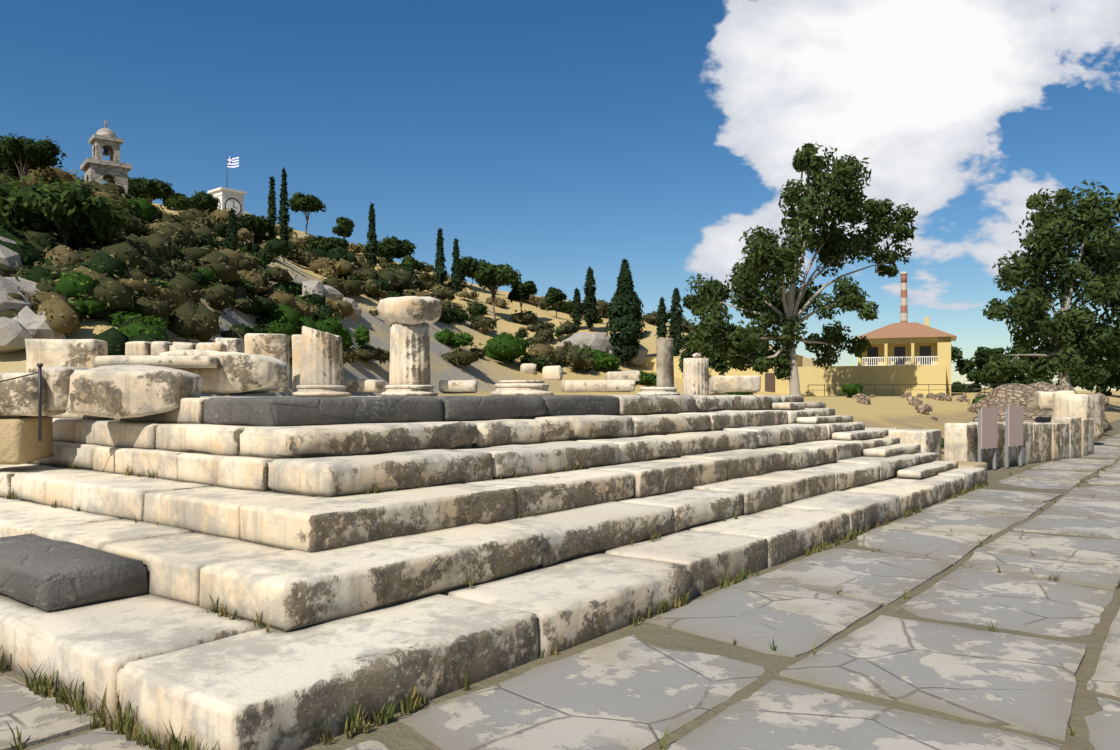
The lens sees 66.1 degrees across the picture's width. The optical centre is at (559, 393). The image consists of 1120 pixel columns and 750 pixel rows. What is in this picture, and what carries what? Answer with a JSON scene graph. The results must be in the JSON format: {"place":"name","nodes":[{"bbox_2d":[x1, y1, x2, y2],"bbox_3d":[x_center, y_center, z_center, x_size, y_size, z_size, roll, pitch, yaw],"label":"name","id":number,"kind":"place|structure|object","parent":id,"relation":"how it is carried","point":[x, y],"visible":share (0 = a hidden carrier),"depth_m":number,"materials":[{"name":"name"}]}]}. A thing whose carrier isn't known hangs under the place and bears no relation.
{"place":"outdoors","nodes":[
{"label":"outdoors","id":0,"kind":"place"},
{"bbox_2d":[0,433,1119,749],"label":"road paving","id":1,"kind":"structure","parent":0,"point":[632,693],"depth_m":5.59,"materials":[{"name":"stone"}]},
{"bbox_2d":[0,180,1119,749],"bbox_3d":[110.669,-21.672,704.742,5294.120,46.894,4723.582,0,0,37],"label":"ground","id":2,"kind":"structure","parent":0,"point":[488,374],"depth_m":22.74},
{"bbox_2d":[0,595,33,614],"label":"step block","id":3,"kind":"structure","parent":2,"relation":"on","point":[7,604],"depth_m":5.99,"materials":[{"name":"stone"}]},
{"bbox_2d":[32,519,190,550],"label":"step block","id":4,"kind":"structure","parent":3,"relation":"on","point":[96,535],"depth_m":7.31,"materials":[{"name":"stone"}]},
{"bbox_2d":[72,477,210,521],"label":"step block","id":5,"kind":"structure","parent":4,"relation":"on","point":[123,498],"depth_m":8.33,"materials":[{"name":"stone"}]},
{"bbox_2d":[177,453,274,490],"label":"step block","id":6,"kind":"structure","parent":5,"relation":"on","point":[245,473],"depth_m":8.29,"materials":[{"name":"stone"}]},
{"bbox_2d":[156,423,245,455],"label":"step block","id":7,"kind":"structure","parent":6,"relation":"on","point":[220,439],"depth_m":8.85,"materials":[{"name":"stone"}]},
{"bbox_2d":[203,396,443,425],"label":"step block","id":8,"kind":"structure","parent":7,"relation":"on","point":[292,411],"depth_m":9.07,"materials":[{"name":"stone"}]},
{"bbox_2d":[292,326,350,396],"bbox_3d":[-4.009,-0.548,14.499,0.956,1.192,0.949,0,0,37],"label":"column stump","id":9,"kind":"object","parent":8,"relation":"on","point":[321,370],"depth_m":14.21,"materials":[{"name":"stone"}]},
{"bbox_2d":[376,296,440,395],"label":"column","id":10,"kind":"structure","parent":8,"relation":"on","point":[408,320],"depth_m":14.20,"materials":[{"name":"stone"}]},
{"bbox_2d":[143,486,311,539],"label":"step block","id":11,"kind":"structure","parent":4,"relation":"on","point":[213,510],"depth_m":7.44,"materials":[{"name":"stone"}]},
{"bbox_2d":[100,532,289,605],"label":"step block","id":12,"kind":"structure","parent":3,"relation":"on","point":[175,562],"depth_m":6.32,"materials":[{"name":"stone"}]},
{"bbox_2d":[0,133,66,181],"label":"pine tree","id":13,"kind":"object","parent":2,"relation":"on","point":[41,154],"depth_m":42.65,"materials":[{"name":"plant"}]},
{"bbox_2d":[0,174,131,247],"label":"pine tree","id":14,"kind":"object","parent":2,"relation":"on","point":[82,212],"depth_m":32.35,"materials":[{"name":"plant"}]},
{"bbox_2d":[80,120,131,193],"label":"bell tower","id":15,"kind":"structure","parent":2,"relation":"on","point":[96,166],"depth_m":47.52,"materials":[{"name":"stone"}]},
{"bbox_2d":[0,594,263,717],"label":"step block","id":16,"kind":"structure","parent":2,"relation":"on","point":[95,647],"depth_m":5.30,"materials":[{"name":"stone"}]},
{"bbox_2d":[0,533,148,610],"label":"dark block","id":17,"kind":"structure","parent":16,"relation":"on","point":[45,573],"depth_m":6.09,"materials":[{"name":"stone"}]},
{"bbox_2d":[128,177,175,202],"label":"pine tree","id":18,"kind":"object","parent":2,"relation":"on","point":[144,186],"depth_m":68.20,"materials":[{"name":"plant"}]},
{"bbox_2d":[207,187,245,216],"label":"clock tower","id":19,"kind":"structure","parent":2,"relation":"on","point":[228,198],"depth_m":111.82,"materials":[{"name":"stone"}]},
{"bbox_2d":[236,213,273,243],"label":"pine tree","id":20,"kind":"object","parent":2,"relation":"on","point":[259,225],"depth_m":62.32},
{"bbox_2d":[277,168,289,262],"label":"cypress tree","id":21,"kind":"object","parent":2,"relation":"on","point":[283,218],"depth_m":67.85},
{"bbox_2d":[286,192,325,234],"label":"pine tree","id":22,"kind":"object","parent":2,"relation":"on","point":[299,201],"depth_m":129.66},
{"bbox_2d":[0,236,647,366],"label":"outcrop rocks","id":23,"kind":"object","parent":2,"relation":"on","point":[21,327],"visible":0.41,"depth_m":24.52,"materials":[{"name":"stone"}]},
{"bbox_2d":[117,593,537,749],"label":"step block","id":24,"kind":"structure","parent":2,"relation":"on","point":[263,689],"depth_m":4.71,"materials":[{"name":"stone"}]},
{"bbox_2d":[199,524,543,631],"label":"step block","id":25,"kind":"structure","parent":24,"relation":"on","point":[287,591],"depth_m":5.94,"materials":[{"name":"stone"}]},
{"bbox_2d":[203,396,512,444],"bbox_3d":[-2.856,0.900,17.871,8.983,1.702,12.403,0,0,37],"label":"platform","id":26,"kind":"object","parent":2,"relation":"on","point":[269,396],"visible":0.06,"depth_m":19.45,"materials":[{"name":"stone"}]},
{"bbox_2d":[244,334,288,391],"bbox_3d":[-5.816,-0.610,17.074,0.835,1.158,0.426,0,0,-13],"label":"back block","id":27,"kind":"object","parent":26,"relation":"on","point":[275,345],"depth_m":16.91,"materials":[{"name":"stone"}]},
{"bbox_2d":[490,380,553,395],"bbox_3d":[-0.681,-0.098,15.500,1.140,0.290,1.144,0,0,37],"label":"column base","id":28,"kind":"object","parent":26,"relation":"on","point":[522,387],"visible":0.88,"depth_m":15.09,"materials":[{"name":"stone"}]},
{"bbox_2d":[561,380,634,391],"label":"stone block","id":29,"kind":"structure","parent":26,"relation":"on","point":[597,385],"depth_m":15.75,"materials":[{"name":"stone"}]},
{"bbox_2d":[709,375,760,392],"bbox_3d":[4.087,-0.226,20.119,1.112,0.406,0.644,0,0,0],"label":"block","id":30,"kind":"object","parent":26,"relation":"on","point":[729,384],"depth_m":19.83,"materials":[{"name":"stone"}]},
{"bbox_2d":[107,281,656,384],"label":"fig bush","id":31,"kind":"object","parent":2,"relation":"on","point":[291,321],"visible":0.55,"depth_m":45.33,"materials":[{"name":"green plant"}]},
{"bbox_2d":[0,165,769,372],"bbox_3d":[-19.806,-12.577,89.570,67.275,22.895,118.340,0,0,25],"label":"shrubs","id":32,"kind":"object","parent":2,"relation":"on","point":[188,319],"visible":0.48,"depth_m":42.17,"materials":[{"name":"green plant"}]},
{"bbox_2d":[374,235,416,262],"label":"pine tree","id":33,"kind":"object","parent":2,"relation":"on","point":[393,246],"depth_m":122.17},
{"bbox_2d":[48,195,768,362],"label":"shrubs","id":34,"kind":"object","parent":2,"relation":"on","point":[503,346],"visible":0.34,"depth_m":39.14,"materials":[{"name":"green plant"}]},
{"bbox_2d":[472,263,521,319],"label":"pine tree","id":35,"kind":"object","parent":2,"relation":"on","point":[503,275],"depth_m":103.50,"materials":[{"name":"plant"}]},
{"bbox_2d":[0,461,1119,749],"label":"weedy grass","id":36,"kind":"structure","parent":2,"relation":"on","point":[126,727],"depth_m":4.83,"materials":[{"name":"plant"}]},
{"bbox_2d":[442,552,693,656],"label":"step block","id":37,"kind":"structure","parent":2,"relation":"on","point":[571,603],"depth_m":6.58,"materials":[{"name":"stone"}]},
{"bbox_2d":[581,266,599,331],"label":"cypress tree","id":38,"kind":"object","parent":2,"relation":"on","point":[589,306],"depth_m":107.65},
{"bbox_2d":[604,259,646,367],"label":"cypress tree","id":39,"kind":"object","parent":2,"relation":"on","point":[624,305],"depth_m":96.05,"materials":[{"name":"plant"}]},
{"bbox_2d":[666,287,684,355],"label":"cypress tree","id":40,"kind":"object","parent":2,"relation":"on","point":[675,331],"visible":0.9,"depth_m":102.54,"materials":[{"name":"plant"}]},
{"bbox_2d":[597,530,765,595],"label":"step block","id":41,"kind":"structure","parent":2,"relation":"on","point":[708,559],"depth_m":8.19,"materials":[{"name":"stone"}]},
{"bbox_2d":[486,501,673,565],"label":"step block","id":42,"kind":"structure","parent":41,"relation":"on","point":[568,534],"depth_m":8.15,"materials":[{"name":"stone"}]},
{"bbox_2d":[240,483,515,551],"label":"step block","id":43,"kind":"structure","parent":42,"relation":"on","point":[314,523],"depth_m":6.92,"materials":[{"name":"stone"}]},
{"bbox_2d":[267,449,492,496],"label":"step block","id":44,"kind":"structure","parent":43,"relation":"on","point":[331,476],"depth_m":7.84,"materials":[{"name":"stone"}]},
{"bbox_2d":[463,469,632,517],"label":"step block","id":45,"kind":"structure","parent":42,"relation":"on","point":[552,492],"depth_m":8.96,"materials":[{"name":"stone"}]},
{"bbox_2d":[455,441,617,478],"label":"step block","id":46,"kind":"structure","parent":45,"relation":"on","point":[508,461],"depth_m":9.76,"materials":[{"name":"stone"}]},
{"bbox_2d":[236,420,476,458],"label":"step block","id":47,"kind":"structure","parent":46,"relation":"on","point":[273,442],"depth_m":8.44,"materials":[{"name":"stone"}]},
{"bbox_2d":[458,418,568,446],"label":"step block","id":48,"kind":"structure","parent":46,"relation":"on","point":[499,432],"depth_m":10.50,"materials":[{"name":"stone"}]},
{"bbox_2d":[388,395,546,420],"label":"step block","id":49,"kind":"structure","parent":48,"relation":"on","point":[463,408],"depth_m":10.99,"materials":[{"name":"stone"}]},
{"bbox_2d":[678,279,732,378],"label":"tree","id":50,"kind":"object","parent":2,"relation":"on","point":[718,364],"depth_m":80.74,"materials":[{"name":"plant"}]},
{"bbox_2d":[686,507,848,567],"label":"step block","id":51,"kind":"structure","parent":2,"relation":"on","point":[788,533],"depth_m":9.66,"materials":[{"name":"stone"}]},
{"bbox_2d":[613,489,742,532],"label":"step block","id":52,"kind":"structure","parent":51,"relation":"on","point":[691,507],"depth_m":9.76,"materials":[{"name":"stone"}]},
{"bbox_2d":[585,457,726,497],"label":"step block","id":53,"kind":"structure","parent":52,"relation":"on","point":[658,476],"depth_m":10.58,"materials":[{"name":"stone"}]},
{"bbox_2d":[572,435,705,463],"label":"step block","id":54,"kind":"structure","parent":53,"relation":"on","point":[638,448],"depth_m":11.68,"materials":[{"name":"stone"}]},
{"bbox_2d":[532,415,631,440],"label":"step block","id":55,"kind":"structure","parent":54,"relation":"on","point":[583,427],"depth_m":11.83,"materials":[{"name":"stone"}]},
{"bbox_2d":[514,395,617,415],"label":"step block","id":56,"kind":"structure","parent":55,"relation":"on","point":[559,405],"depth_m":12.69,"materials":[{"name":"stone"}]},
{"bbox_2d":[693,478,791,514],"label":"step block","id":57,"kind":"structure","parent":51,"relation":"on","point":[760,495],"depth_m":10.92,"materials":[{"name":"stone"}]},
{"bbox_2d":[684,142,917,394],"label":"eucalyptus tree","id":58,"kind":"object","parent":2,"relation":"on","point":[843,197],"depth_m":74.99,"materials":[{"name":"plant"}]},
{"bbox_2d":[641,317,1003,395],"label":"yellow house","id":59,"kind":"structure","parent":2,"relation":"on","point":[912,358],"depth_m":90.94,"materials":[{"name":"paint"}]},
{"bbox_2d":[782,491,899,533],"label":"step block","id":60,"kind":"structure","parent":2,"relation":"on","point":[866,509],"depth_m":11.54,"materials":[{"name":"stone"}]},
{"bbox_2d":[744,470,834,501],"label":"step block","id":61,"kind":"structure","parent":60,"relation":"on","point":[805,484],"depth_m":12.22,"materials":[{"name":"stone"}]},
{"bbox_2d":[678,449,788,479],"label":"step block","id":62,"kind":"structure","parent":61,"relation":"on","point":[741,463],"depth_m":12.41,"materials":[{"name":"stone"}]},
{"bbox_2d":[842,481,937,516],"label":"step block","id":63,"kind":"structure","parent":2,"relation":"on","point":[919,495],"depth_m":13.34,"materials":[{"name":"stone"}]},
{"bbox_2d":[795,462,878,490],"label":"step block","id":64,"kind":"structure","parent":63,"relation":"on","point":[850,475],"depth_m":13.74,"materials":[{"name":"stone"}]},
{"bbox_2d":[755,444,835,469],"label":"step block","id":65,"kind":"structure","parent":64,"relation":"on","point":[802,456],"depth_m":14.17,"materials":[{"name":"stone"}]},
{"bbox_2d":[663,430,756,452],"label":"step block","id":66,"kind":"structure","parent":65,"relation":"on","point":[720,440],"depth_m":13.46,"materials":[{"name":"stone"}]},
{"bbox_2d":[625,414,709,435],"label":"step block","id":67,"kind":"structure","parent":66,"relation":"on","point":[651,424],"depth_m":13.27,"materials":[{"name":"stone"}]},
{"bbox_2d":[613,395,696,414],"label":"step block","id":68,"kind":"structure","parent":67,"relation":"on","point":[639,404],"depth_m":14.28,"materials":[{"name":"stone"}]},
{"bbox_2d":[636,337,679,395],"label":"broken column","id":69,"kind":"structure","parent":68,"relation":"on","point":[665,372],"depth_m":16.72,"materials":[{"name":"stone"}]},
{"bbox_2d":[676,412,747,429],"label":"step block","id":70,"kind":"structure","parent":66,"relation":"on","point":[718,421],"depth_m":14.78,"materials":[{"name":"stone"}]},
{"bbox_2d":[721,426,788,447],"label":"step block","id":71,"kind":"structure","parent":65,"relation":"on","point":[770,436],"depth_m":14.68,"materials":[{"name":"stone"}]},
{"bbox_2d":[878,428,941,460],"bbox_3d":[7.616,1.271,19.094,1.313,0.962,1.312,0,0,37],"label":"block","id":72,"kind":"object","parent":2,"relation":"on","point":[928,440],"depth_m":18.50,"materials":[{"name":"stone"}]},
{"bbox_2d":[847,392,982,421],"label":"rocks","id":73,"kind":"object","parent":2,"relation":"on","point":[920,407],"visible":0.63,"depth_m":42.19,"materials":[{"name":"stone"}]},
{"bbox_2d":[882,475,962,501],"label":"step block","id":74,"kind":"structure","parent":2,"relation":"on","point":[948,486],"depth_m":14.72,"materials":[{"name":"stone"}]},
{"bbox_2d":[897,461,957,478],"bbox_3d":[6.843,1.398,15.973,0.425,0.146,2.637,0,0,37],"label":"half step","id":75,"kind":"object","parent":74,"relation":"on","point":[925,470],"visible":0.98,"depth_m":15.43,"materials":[{"name":"stone"}]},
{"bbox_2d":[934,466,986,490],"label":"step block","id":76,"kind":"structure","parent":2,"relation":"on","point":[973,475],"depth_m":16.06,"materials":[{"name":"stone"}]},
{"bbox_2d":[836,454,919,480],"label":"step block","id":77,"kind":"structure","parent":76,"relation":"on","point":[890,467],"depth_m":15.18,"materials":[{"name":"stone"}]},
{"bbox_2d":[796,440,868,461],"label":"step block","id":78,"kind":"structure","parent":77,"relation":"on","point":[846,449],"depth_m":15.59,"materials":[{"name":"stone"}]},
{"bbox_2d":[755,424,826,444],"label":"step block","id":79,"kind":"structure","parent":78,"relation":"on","point":[801,433],"depth_m":15.88,"materials":[{"name":"stone"}]},
{"bbox_2d":[718,410,786,426],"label":"step block","id":80,"kind":"structure","parent":79,"relation":"on","point":[765,417],"depth_m":16.12,"materials":[{"name":"stone"}]},
{"bbox_2d":[656,395,732,412],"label":"step block","id":81,"kind":"structure","parent":80,"relation":"on","point":[711,403],"depth_m":15.91,"materials":[{"name":"stone"}]},
{"bbox_2d":[683,353,708,394],"bbox_3d":[3.000,-0.431,19.001,0.574,0.957,0.574,0,0,37],"label":"column stump","id":82,"kind":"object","parent":81,"relation":"on","point":[696,374],"depth_m":18.77,"materials":[{"name":"stone"}]},
{"bbox_2d":[725,395,780,410],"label":"step block","id":83,"kind":"structure","parent":80,"relation":"on","point":[752,402],"depth_m":17.30,"materials":[{"name":"stone"}]},
{"bbox_2d":[862,444,920,457],"bbox_3d":[6.482,1.098,16.751,0.424,0.168,2.346,0,0,37],"label":"half step","id":84,"kind":"object","parent":77,"relation":"on","point":[890,450],"visible":0.92,"depth_m":16.20,"materials":[{"name":"stone"}]},
{"bbox_2d":[909,452,938,464],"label":"step block","id":85,"kind":"structure","parent":76,"relation":"on","point":[927,457],"depth_m":17.03,"materials":[{"name":"stone"}]},
{"bbox_2d":[862,437,899,447],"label":"step block","id":86,"kind":"structure","parent":85,"relation":"on","point":[879,442],"depth_m":17.20,"materials":[{"name":"stone"}]},
{"bbox_2d":[824,421,864,439],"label":"step block","id":87,"kind":"structure","parent":86,"relation":"on","point":[843,427],"depth_m":17.37,"materials":[{"name":"stone"}]},
{"bbox_2d":[783,410,814,423],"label":"step block","id":88,"kind":"structure","parent":87,"relation":"on","point":[792,415],"depth_m":17.19,"materials":[{"name":"stone"}]},
{"bbox_2d":[944,423,976,461],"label":"stone block","id":89,"kind":"structure","parent":2,"relation":"on","point":[960,441],"depth_m":19.78,"materials":[{"name":"stone"}]},
{"bbox_2d":[978,406,1022,468],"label":"information signs","id":90,"kind":"object","parent":2,"relation":"on","point":[987,427],"visible":0.94,"depth_m":20.00,"materials":[{"name":"metal"}]},
{"bbox_2d":[951,340,1119,395],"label":"treeline trees","id":91,"kind":"object","parent":2,"relation":"on","point":[976,375],"depth_m":104.38,"materials":[{"name":"plant"}]},
{"bbox_2d":[967,381,1113,433],"bbox_3d":[21.686,1.621,39.387,6.002,4.449,14.150,0,0,30],"label":"rubble pile","id":92,"kind":"object","parent":2,"relation":"on","point":[1001,398],"visible":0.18,"depth_m":39.98,"materials":[{"name":"stone"}]},
{"bbox_2d":[982,179,1119,385],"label":"eucalyptus tree","id":93,"kind":"object","parent":2,"relation":"on","point":[1083,340],"depth_m":68.16,"materials":[{"name":"plant"}]},
{"bbox_2d":[1054,417,1080,457],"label":"stone block","id":94,"kind":"structure","parent":2,"relation":"on","point":[1074,423],"depth_m":23.90,"materials":[{"name":"stone"}]},
{"bbox_2d":[1051,393,1105,441],"bbox_3d":[18.229,0.813,30.228,1.488,1.717,1.271,0,0,-25],"label":"broken block","id":95,"kind":"object","parent":2,"relation":"on","point":[1087,405],"depth_m":29.78,"materials":[{"name":"stone"}]},
{"bbox_2d":[0,0,1119,390],"label":"sky","id":96,"kind":"structure","parent":0,"point":[554,140],"materials":[{"name":"blue"}]},
{"bbox_3d":[-6.134,1.678,8.262,2.360,0.445,1.165,0,0,37],"label":"step block","id":97,"kind":"object","parent":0,"visible":0},
{"bbox_2d":[0,501,118,536],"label":"step block","id":98,"kind":"structure","parent":97,"relation":"on","point":[20,518],"depth_m":8.23,"materials":[{"name":"stone"}]},
{"bbox_2d":[10,469,137,509],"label":"step block","id":99,"kind":"structure","parent":98,"relation":"on","point":[48,488],"depth_m":9.29,"materials":[{"name":"stone"}]},
{"bbox_2d":[93,446,188,480],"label":"step block","id":100,"kind":"structure","parent":99,"relation":"on","point":[115,460],"depth_m":9.38,"materials":[{"name":"stone"}]},
{"bbox_2d":[75,420,165,449],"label":"step block","id":101,"kind":"structure","parent":100,"relation":"on","point":[131,434],"depth_m":9.88,"materials":[{"name":"stone"}]},
{"bbox_2d":[108,397,263,423],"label":"step block","id":102,"kind":"structure","parent":101,"relation":"on","point":[189,411],"depth_m":9.49,"materials":[{"name":"stone"}]},
{"bbox_2d":[65,367,204,419],"bbox_3d":[-4.773,-0.011,9.785,1.292,0.581,0.990,0,0,-7],"label":"block","id":103,"kind":"object","parent":102,"relation":"on","point":[93,393],"depth_m":9.34,"materials":[{"name":"stone"}]},
{"bbox_2d":[158,351,285,395],"bbox_3d":[-4.330,-0.258,11.154,1.451,0.581,0.854,0,0,5],"label":"block","id":104,"kind":"object","parent":102,"relation":"on","point":[236,372],"depth_m":10.78,"materials":[{"name":"stone"}]},
{"bbox_2d":[96,354,218,368],"bbox_3d":[-4.930,-0.392,10.751,1.364,0.178,0.744,0,0,-4],"label":"slab","id":105,"kind":"object","parent":104,"relation":"on","point":[126,361],"depth_m":10.39,"materials":[{"name":"stone"}]},
{"bbox_3d":[-7.793,1.680,9.522,1.812,0.446,1.172,0,0,37],"label":"step block","id":106,"kind":"object","parent":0,"visible":0},
{"bbox_2d":[0,496,23,502],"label":"step block","id":107,"kind":"structure","parent":106,"relation":"on","point":[5,500],"depth_m":9.52,"materials":[{"name":"stone"}]},
{"bbox_2d":[0,462,71,497],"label":"step block","id":108,"kind":"structure","parent":107,"relation":"on","point":[8,471],"depth_m":10.23,"materials":[{"name":"stone"}]},
{"bbox_2d":[0,417,53,462],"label":"tan block","id":109,"kind":"structure","parent":108,"relation":"on","point":[19,442],"depth_m":9.93,"materials":[{"name":"stone"}]},
{"bbox_2d":[0,371,65,415],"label":"block","id":110,"kind":"structure","parent":109,"relation":"on","point":[18,396],"depth_m":9.81,"materials":[{"name":"stone"}]},
{"bbox_2d":[42,366,102,411],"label":"block","id":111,"kind":"structure","parent":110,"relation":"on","point":[55,384],"depth_m":10.01,"materials":[{"name":"stone"}]},
{"bbox_2d":[21,441,100,469],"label":"step block","id":112,"kind":"structure","parent":108,"relation":"on","point":[78,456],"depth_m":10.38,"materials":[{"name":"stone"}]},
{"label":"step block","id":113,"kind":"object","parent":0,"visible":0},
{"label":"step block","id":114,"kind":"object","parent":113,"relation":"on","visible":0},
{"bbox_2d":[26,339,107,371],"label":"block","id":115,"kind":"structure","parent":114,"relation":"on","point":[49,353],"depth_m":12.86,"materials":[{"name":"stone"}]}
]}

